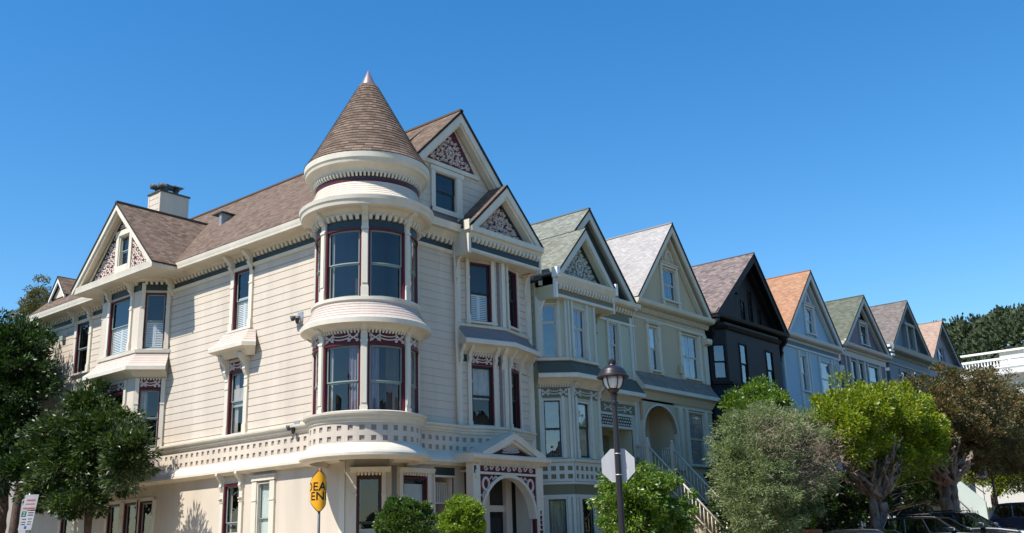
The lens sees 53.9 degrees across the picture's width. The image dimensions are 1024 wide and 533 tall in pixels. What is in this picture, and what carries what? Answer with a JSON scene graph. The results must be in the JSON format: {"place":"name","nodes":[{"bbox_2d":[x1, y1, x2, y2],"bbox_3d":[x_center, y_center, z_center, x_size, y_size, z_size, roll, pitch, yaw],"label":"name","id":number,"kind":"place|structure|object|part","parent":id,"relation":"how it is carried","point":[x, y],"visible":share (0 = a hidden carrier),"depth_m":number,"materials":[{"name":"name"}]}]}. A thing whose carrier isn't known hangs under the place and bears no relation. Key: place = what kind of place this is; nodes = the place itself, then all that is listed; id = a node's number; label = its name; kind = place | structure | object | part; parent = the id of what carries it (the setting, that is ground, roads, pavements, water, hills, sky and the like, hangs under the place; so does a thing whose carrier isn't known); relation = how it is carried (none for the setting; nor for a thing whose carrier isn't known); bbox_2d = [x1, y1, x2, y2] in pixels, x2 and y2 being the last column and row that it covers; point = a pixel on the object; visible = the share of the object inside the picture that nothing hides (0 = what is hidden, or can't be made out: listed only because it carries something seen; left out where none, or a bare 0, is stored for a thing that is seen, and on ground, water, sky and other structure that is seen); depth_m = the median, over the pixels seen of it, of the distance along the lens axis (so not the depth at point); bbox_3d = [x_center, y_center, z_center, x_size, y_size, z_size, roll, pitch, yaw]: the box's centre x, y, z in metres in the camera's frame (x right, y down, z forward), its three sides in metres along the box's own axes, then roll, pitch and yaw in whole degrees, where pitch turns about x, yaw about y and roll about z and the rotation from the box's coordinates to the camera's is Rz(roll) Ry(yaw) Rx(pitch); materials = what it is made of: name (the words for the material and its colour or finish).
{"place":"outdoors","nodes":[
{"label":"outdoors","id":0,"kind":"place"},
{"bbox_2d":[0,0,1023,353],"label":"sky","id":1,"kind":"structure","parent":0,"point":[873,148],"materials":[{"name":"blue"}]},
{"bbox_2d":[802,512,822,532],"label":"potted plant","id":2,"kind":"object","parent":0,"point":[812,525],"visible":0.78,"depth_m":37.77,"materials":[{"name":"green plant"}]},
{"bbox_2d":[870,300,992,519],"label":"slate blue house","id":3,"kind":"structure","parent":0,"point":[898,326],"depth_m":71.10,"materials":[{"name":"wood"}]},
{"bbox_2d":[899,369,908,383],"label":"window","id":4,"kind":"structure","parent":3,"relation":"in","point":[901,371],"depth_m":70.46,"materials":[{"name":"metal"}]},
{"bbox_2d":[908,330,913,350],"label":"window","id":5,"kind":"structure","parent":3,"relation":"in","point":[911,347],"depth_m":72.67,"materials":[{"name":"glass"}]},
{"bbox_2d":[933,302,1023,369],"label":"hill","id":6,"kind":"structure","parent":0,"point":[997,328],"depth_m":259.64,"materials":[{"name":"green plant"}]},
{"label":"front gardens","id":7,"kind":"structure","parent":0,"visible":0},
{"bbox_2d":[5,398,38,532],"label":"neighbour house","id":8,"kind":"structure","parent":7,"relation":"on","point":[9,516],"depth_m":63.26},
{"bbox_2d":[5,274,50,532],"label":"yard tree","id":9,"kind":"object","parent":7,"relation":"on","point":[30,304],"visible":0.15,"depth_m":54.53,"materials":[{"name":"green plant"}]},
{"bbox_2d":[436,493,486,532],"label":"clipped shrub","id":10,"kind":"object","parent":7,"relation":"on","point":[463,513],"visible":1,"depth_m":28.00,"materials":[{"name":"green plant"}]},
{"bbox_2d":[530,207,707,532],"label":"green house","id":11,"kind":"structure","parent":7,"relation":"on","point":[585,306],"depth_m":39.55,"materials":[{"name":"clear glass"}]},
{"bbox_2d":[537,299,561,357],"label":"window","id":12,"kind":"structure","parent":11,"relation":"in","point":[548,319],"depth_m":39.39,"materials":[{"name":"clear glass"}]},
{"bbox_2d":[539,396,567,457],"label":"window","id":13,"kind":"structure","parent":11,"relation":"in","point":[552,413],"depth_m":38.23,"materials":[{"name":"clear glass"}]},
{"bbox_2d":[544,495,571,532],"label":"window","id":14,"kind":"structure","parent":11,"relation":"in","point":[557,511],"depth_m":37.36,"materials":[{"name":"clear glass"}]},
{"bbox_2d":[569,300,590,360],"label":"window","id":15,"kind":"structure","parent":11,"relation":"in","point":[579,323],"depth_m":39.98,"materials":[{"name":"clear glass"}]},
{"bbox_2d":[574,396,595,459],"bbox_3d":[2.556,6.284,38.940,0.770,2.350,1.124,-15,-20,38],"label":"window","id":16,"kind":"structure","parent":11,"relation":"in","point":[584,422],"depth_m":38.93,"materials":[{"name":"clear glass"}]},
{"bbox_2d":[579,495,599,532],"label":"window","id":17,"kind":"structure","parent":11,"relation":"in","point":[587,517],"depth_m":38.18,"materials":[{"name":"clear glass"}]},
{"bbox_2d":[605,318,622,367],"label":"window","id":18,"kind":"structure","parent":11,"relation":"in","point":[613,337],"depth_m":43.29,"materials":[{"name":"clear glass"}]},
{"bbox_2d":[605,222,739,532],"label":"tan house","id":19,"kind":"structure","parent":7,"relation":"on","point":[672,320],"depth_m":46.58,"materials":[{"name":"beige wood"}]},
{"bbox_2d":[644,320,664,375],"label":"window","id":20,"kind":"structure","parent":19,"relation":"in","point":[653,340],"depth_m":45.73,"materials":[{"name":"clear glass"}]},
{"bbox_2d":[659,260,681,308],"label":"window","id":21,"kind":"structure","parent":19,"relation":"in","point":[669,282],"depth_m":48.10,"materials":[{"name":"clear glass"}]},
{"bbox_2d":[677,329,705,383],"bbox_3d":[8.298,4.355,48.090,0.820,2.400,2.100,-15,-20,38],"label":"window","id":22,"kind":"structure","parent":19,"relation":"in","point":[690,349],"depth_m":48.40,"materials":[{"name":"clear glass"}]},
{"bbox_2d":[684,409,711,468],"bbox_3d":[8.452,8.095,47.086,0.795,2.650,2.090,-15,-20,38],"label":"window","id":23,"kind":"structure","parent":19,"relation":"in","point":[697,426],"depth_m":47.09,"materials":[{"name":"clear glass"}]},
{"bbox_2d":[703,464,732,532],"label":"porch shrub","id":24,"kind":"object","parent":7,"relation":"on","point":[706,478],"visible":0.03,"depth_m":43.63,"materials":[{"name":"green plant"}]},
{"bbox_2d":[717,374,795,434],"bbox_3d":[10.789,8.597,42.738,2.547,8.216,6.061,-15,-20,38],"label":"leafy bush","id":25,"kind":"object","parent":7,"relation":"on","point":[765,391],"visible":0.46,"depth_m":42.93,"materials":[{"name":"green plant"}]},
{"bbox_2d":[691,252,869,532],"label":"black house","id":26,"kind":"structure","parent":7,"relation":"on","point":[747,333],"depth_m":52.33,"materials":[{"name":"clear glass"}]},
{"bbox_2d":[711,343,727,378],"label":"window","id":27,"kind":"structure","parent":26,"relation":"in","point":[720,368],"depth_m":49.84,"materials":[{"name":"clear glass"}]},
{"bbox_2d":[740,300,745,319],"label":"window","id":28,"kind":"structure","parent":26,"relation":"in","point":[743,311],"depth_m":53.20,"materials":[{"name":"black glass"}]},
{"bbox_2d":[738,342,749,383],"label":"window","id":29,"kind":"structure","parent":26,"relation":"in","point":[743,352],"depth_m":51.00,"materials":[{"name":"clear glass"}]},
{"bbox_2d":[747,290,753,322],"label":"window","id":30,"kind":"structure","parent":26,"relation":"in","point":[750,306],"depth_m":53.97,"materials":[{"name":"black glass"}]},
{"bbox_2d":[757,307,762,325],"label":"window","id":31,"kind":"structure","parent":26,"relation":"in","point":[758,309],"depth_m":54.56,"materials":[{"name":"black glass"}]},
{"bbox_2d":[765,350,775,386],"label":"window","id":32,"kind":"structure","parent":26,"relation":"in","point":[769,354],"depth_m":53.18,"materials":[{"name":"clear glass"}]},
{"bbox_2d":[705,455,939,532],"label":"shade tree","id":33,"kind":"object","parent":7,"relation":"on","point":[854,509],"visible":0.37,"depth_m":44.49,"materials":[{"name":"green plant"}]},
{"bbox_2d":[766,270,895,528],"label":"blue house","id":34,"kind":"structure","parent":7,"relation":"on","point":[813,348],"depth_m":58.94,"materials":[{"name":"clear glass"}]},
{"bbox_2d":[798,350,812,412],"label":"window","id":35,"kind":"structure","parent":34,"relation":"in","point":[803,359],"depth_m":57.68,"materials":[{"name":"clear glass"}]},
{"bbox_2d":[802,302,817,337],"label":"window","id":36,"kind":"structure","parent":34,"relation":"in","point":[809,315],"depth_m":59.82,"materials":[{"name":"clear glass"}]},
{"bbox_2d":[817,356,835,393],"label":"window","id":37,"kind":"structure","parent":34,"relation":"in","point":[826,369],"depth_m":60.15,"materials":[{"name":"clear glass"}]},
{"bbox_2d":[792,506,993,531],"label":"ground cover","id":38,"kind":"object","parent":7,"relation":"on","point":[990,509],"visible":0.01,"depth_m":61.70,"materials":[{"name":"green plant"}]},
{"bbox_2d":[824,295,972,517],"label":"mauve house","id":39,"kind":"structure","parent":7,"relation":"on","point":[866,356],"depth_m":65.03,"materials":[{"name":"wood"}]},
{"bbox_2d":[850,358,859,381],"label":"window","id":40,"kind":"structure","parent":39,"relation":"in","point":[854,363],"depth_m":63.64,"materials":[{"name":"clear glass"}]},
{"bbox_2d":[857,360,866,382],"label":"window","id":41,"kind":"structure","parent":39,"relation":"in","point":[862,370],"depth_m":64.52,"materials":[{"name":"clear glass"}]},
{"bbox_2d":[857,320,870,347],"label":"window","id":42,"kind":"structure","parent":39,"relation":"in","point":[863,330],"depth_m":66.05,"materials":[{"name":"clear glass"}]},
{"bbox_2d":[866,363,881,387],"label":"window","id":43,"kind":"structure","parent":39,"relation":"in","point":[874,376],"depth_m":66.44,"materials":[{"name":"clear glass"}]},
{"bbox_2d":[918,320,976,493],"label":"pale house","id":44,"kind":"structure","parent":7,"relation":"on","point":[938,341],"depth_m":77.81,"materials":[{"name":"wood"}]},
{"bbox_2d":[937,346,945,361],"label":"window","id":45,"kind":"structure","parent":44,"relation":"in","point":[940,351],"depth_m":77.86,"materials":[{"name":"clear glass"}]},
{"bbox_2d":[961,463,1023,509],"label":"garden tree","id":46,"kind":"object","parent":7,"relation":"on","point":[1001,484],"visible":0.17,"depth_m":66.49,"materials":[{"name":"green plant"}]},
{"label":"pavement","id":47,"kind":"structure","parent":0,"visible":0},
{"bbox_2d":[18,493,38,532],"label":"parking signs","id":48,"kind":"object","parent":47,"relation":"on","point":[27,516],"visible":1,"depth_m":35.98,"materials":[{"name":"white metal"}]},
{"bbox_2d":[0,308,67,532],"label":"dark corner tree","id":49,"kind":"object","parent":47,"relation":"on","point":[27,382],"visible":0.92,"depth_m":42.77,"materials":[{"name":"green plant"}]},
{"bbox_2d":[9,376,162,532],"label":"dark street tree","id":50,"kind":"object","parent":47,"relation":"on","point":[89,453],"visible":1,"depth_m":36.88,"materials":[{"name":"green plant"}]},
{"bbox_2d":[27,71,551,532],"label":"corner house","id":51,"kind":"structure","parent":47,"relation":"on","point":[348,310],"depth_m":35.72,"materials":[{"name":"beige wood"}]},
{"bbox_2d":[57,518,76,532],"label":"window","id":52,"kind":"structure","parent":51,"relation":"in","point":[65,526],"depth_m":42.65,"materials":[{"name":"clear glass"}]},
{"bbox_2d":[69,312,93,376],"bbox_3d":[-18.792,3.400,44.729,1.620,2.895,0.795,-15,-20,38],"label":"window","id":53,"kind":"structure","parent":51,"relation":"in","point":[81,354],"depth_m":44.78,"materials":[{"name":"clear glass"}]},
{"bbox_2d":[98,299,103,358],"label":"window","id":54,"kind":"structure","parent":51,"relation":"in","point":[103,299],"depth_m":41.74,"materials":[{"name":"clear glass"}]},
{"bbox_2d":[104,502,121,532],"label":"window","id":55,"kind":"structure","parent":51,"relation":"in","point":[112,521],"depth_m":40.38,"materials":[{"name":"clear glass"}]},
{"bbox_2d":[101,380,127,409],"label":"window","id":56,"kind":"structure","parent":51,"relation":"in","point":[123,393],"depth_m":39.58,"materials":[{"name":"clear glass"}]},
{"bbox_2d":[103,287,133,357],"bbox_3d":[-15.727,2.311,41.082,1.924,2.690,0.770,-15,-20,38],"label":"window","id":57,"kind":"structure","parent":51,"relation":"in","point":[119,317],"depth_m":41.21,"materials":[{"name":"clear glass"}]},
{"bbox_2d":[118,233,129,265],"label":"window","id":58,"kind":"structure","parent":51,"relation":"in","point":[124,240],"depth_m":41.30,"materials":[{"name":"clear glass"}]},
{"bbox_2d":[120,502,137,532],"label":"window","id":59,"kind":"structure","parent":51,"relation":"in","point":[128,518],"depth_m":39.63,"materials":[{"name":"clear glass"}]},
{"bbox_2d":[135,499,155,532],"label":"window","id":60,"kind":"structure","parent":51,"relation":"in","point":[146,509],"depth_m":38.91,"materials":[{"name":"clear glass"}]},
{"bbox_2d":[133,378,165,446],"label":"window","id":61,"kind":"structure","parent":51,"relation":"in","point":[151,400],"depth_m":39.25,"materials":[{"name":"clear glass"}]},
{"bbox_2d":[137,283,170,348],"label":"window","id":62,"kind":"structure","parent":51,"relation":"in","point":[155,307],"depth_m":40.11,"materials":[{"name":"clear glass"}]},
{"bbox_2d":[218,475,244,532],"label":"window","id":63,"kind":"structure","parent":51,"relation":"in","point":[230,509],"depth_m":35.46,"materials":[{"name":"clear glass"}]},
{"bbox_2d":[220,356,249,436],"bbox_3d":[-9.726,4.756,36.444,1.460,2.805,0.795,-15,-20,38],"label":"window","id":64,"kind":"structure","parent":51,"relation":"in","point":[235,415],"depth_m":36.39,"materials":[{"name":"clear glass"}]},
{"bbox_2d":[226,259,254,333],"bbox_3d":[-9.801,1.038,37.461,1.460,2.895,0.795,-15,-20,38],"label":"window","id":65,"kind":"structure","parent":51,"relation":"in","point":[242,282],"depth_m":37.34,"materials":[{"name":"clear glass"}]},
{"bbox_2d":[249,473,276,532],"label":"window","id":66,"kind":"structure","parent":51,"relation":"in","point":[263,494],"depth_m":34.15,"materials":[{"name":"clear glass"}]},
{"bbox_2d":[313,348,318,414],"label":"window","id":67,"kind":"structure","parent":51,"relation":"in","point":[315,353],"depth_m":31.77,"materials":[{"name":"clear glass"}]},
{"bbox_2d":[315,236,320,302],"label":"window","id":68,"kind":"structure","parent":51,"relation":"in","point":[317,242],"depth_m":32.75,"materials":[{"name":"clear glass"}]},
{"bbox_2d":[323,342,360,412],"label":"window","id":69,"kind":"structure","parent":51,"relation":"in","point":[341,382],"depth_m":30.75,"materials":[{"name":"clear glass"}]},
{"bbox_2d":[325,227,361,299],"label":"window","id":70,"kind":"structure","parent":51,"relation":"in","point":[343,246],"depth_m":31.98,"materials":[{"name":"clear glass"}]},
{"bbox_2d":[352,472,385,532],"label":"window","id":71,"kind":"structure","parent":51,"relation":"in","point":[368,492],"depth_m":31.81,"materials":[{"name":"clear glass"}]},
{"bbox_2d":[367,342,404,410],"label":"window","id":72,"kind":"structure","parent":51,"relation":"in","point":[385,361],"depth_m":30.78,"materials":[{"name":"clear glass"}]},
{"bbox_2d":[368,227,404,298],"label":"window","id":73,"kind":"structure","parent":51,"relation":"in","point":[386,247],"depth_m":32.14,"materials":[{"name":"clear glass"}]},
{"bbox_2d":[410,235,417,303],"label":"window","id":74,"kind":"structure","parent":51,"relation":"in","point":[413,248],"depth_m":33.11,"materials":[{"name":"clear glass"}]},
{"bbox_2d":[411,347,418,412],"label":"window","id":75,"kind":"structure","parent":51,"relation":"in","point":[414,352],"depth_m":32.16,"materials":[{"name":"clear glass"}]},
{"bbox_2d":[398,472,431,525],"bbox_3d":[-3.331,8.367,32.422,0.795,3.450,1.520,-15,-20,38],"label":"window","id":76,"kind":"structure","parent":51,"relation":"in","point":[419,488],"depth_m":32.82,"materials":[{"name":"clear glass"}]},
{"bbox_2d":[435,170,456,212],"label":"window","id":77,"kind":"structure","parent":51,"relation":"in","point":[446,185],"depth_m":37.30,"materials":[{"name":"glass"}]},
{"bbox_2d":[465,257,497,326],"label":"window","id":78,"kind":"structure","parent":51,"relation":"in","point":[479,278],"depth_m":36.78,"materials":[{"name":"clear glass"}]},
{"bbox_2d":[466,351,500,426],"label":"window","id":79,"kind":"structure","parent":51,"relation":"in","point":[482,381],"depth_m":35.84,"materials":[{"name":"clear glass"}]},
{"bbox_2d":[490,512,502,532],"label":"door","id":80,"kind":"structure","parent":51,"relation":"in","point":[496,518],"depth_m":35.42,"materials":[{"name":"black wood"}]},
{"bbox_2d":[505,265,521,333],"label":"window","id":81,"kind":"structure","parent":51,"relation":"in","point":[512,279],"depth_m":38.09,"materials":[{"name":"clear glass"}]},
{"bbox_2d":[508,360,524,430],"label":"window","id":82,"kind":"structure","parent":51,"relation":"in","point":[515,378],"depth_m":37.05,"materials":[{"name":"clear glass"}]},
{"bbox_2d":[310,468,326,532],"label":"dead end sign","id":83,"kind":"object","parent":47,"relation":"on","point":[318,485],"visible":1,"depth_m":24.79,"materials":[{"name":"metal"}]},
{"bbox_2d":[372,494,438,532],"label":"clipped shrub","id":84,"kind":"object","parent":47,"relation":"on","point":[405,514],"visible":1,"depth_m":26.31,"materials":[{"name":"green plant"}]},
{"bbox_2d":[597,358,628,532],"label":"street lamp","id":85,"kind":"object","parent":47,"relation":"on","point":[612,375],"visible":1,"depth_m":24.43,"materials":[{"name":"black metal"}]},
{"bbox_2d":[601,448,634,481],"bbox_3d":[2.551,4.775,24.197,0.794,0.794,0.198,-4,-16,6],"label":"stop sign","id":86,"kind":"object","parent":85,"relation":"attached to","point":[627,464],"visible":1,"depth_m":24.28,"materials":[{"name":"silver metal"}]},
{"bbox_2d":[585,460,700,532],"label":"weeping fig","id":87,"kind":"object","parent":47,"relation":"on","point":[649,507],"visible":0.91,"depth_m":28.50,"materials":[{"name":"green plant"}]},
{"bbox_2d":[702,390,881,532],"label":"olive tree","id":88,"kind":"object","parent":47,"relation":"on","point":[786,452],"visible":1,"depth_m":35.61,"materials":[{"name":"green plant"}]},
{"bbox_2d":[794,369,953,528],"bbox_3d":[16.094,8.674,43.152,4.735,7.873,14.433,-15,-20,38],"label":"gnarled fig","id":89,"kind":"object","parent":47,"relation":"on","point":[906,433],"visible":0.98,"depth_m":41.20,"materials":[{"name":"green plant"}]},
{"bbox_2d":[887,361,1023,511],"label":"gnarled red tree","id":90,"kind":"object","parent":47,"relation":"on","point":[986,419],"visible":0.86,"depth_m":50.61,"materials":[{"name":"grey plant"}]},
{"bbox_2d":[978,468,997,504],"bbox_3d":[26.036,12.641,54.948,0.773,3.900,0.115,-12,-19,33],"label":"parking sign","id":91,"kind":"object","parent":47,"relation":"on","point":[985,474],"visible":0.3,"depth_m":55.03,"materials":[{"name":"grey metal"}]},
{"bbox_2d":[1006,472,1023,490],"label":"street tree","id":92,"kind":"object","parent":47,"relation":"on","point":[1022,483],"visible":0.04,"depth_m":61.45,"materials":[{"name":"green plant"}]},
{"bbox_3d":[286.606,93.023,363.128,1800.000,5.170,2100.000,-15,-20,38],"label":"road","id":93,"kind":"structure","parent":0,"visible":0},
{"bbox_2d":[825,529,899,532],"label":"parked car","id":94,"kind":"object","parent":93,"relation":"on","point":[866,531],"visible":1,"depth_m":34.79,"materials":[{"name":"black metal"}]},
{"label":"windows","id":95,"kind":"part","parent":94,"relation":"part of","materials":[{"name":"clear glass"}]},
{"bbox_2d":[882,513,984,532],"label":"parked car","id":96,"kind":"object","parent":93,"relation":"on","point":[918,523],"visible":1,"depth_m":39.76,"materials":[{"name":"black metal"}]},
{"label":"windows","id":97,"kind":"part","parent":96,"relation":"part of","materials":[{"name":"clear glass"}]},
{"bbox_2d":[921,510,1023,532],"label":"parked car","id":98,"kind":"object","parent":93,"relation":"on","point":[975,522],"visible":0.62,"depth_m":41.79,"materials":[{"name":"black metal"}]},
{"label":"windows","id":99,"kind":"part","parent":98,"relation":"part of","materials":[{"name":"black glass"}]},
{"bbox_2d":[960,347,1023,508],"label":"white building","id":100,"kind":"structure","parent":93,"relation":"on","point":[1013,359],"depth_m":111.72,"materials":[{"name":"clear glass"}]},
{"bbox_2d":[989,502,1023,528],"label":"parked car","id":101,"kind":"object","parent":93,"relation":"on","point":[1011,515],"visible":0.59,"depth_m":50.60,"materials":[{"name":"blue metal"}]},
{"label":"windows","id":102,"kind":"part","parent":101,"relation":"part of","materials":[{"name":"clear glass"}]}
]}

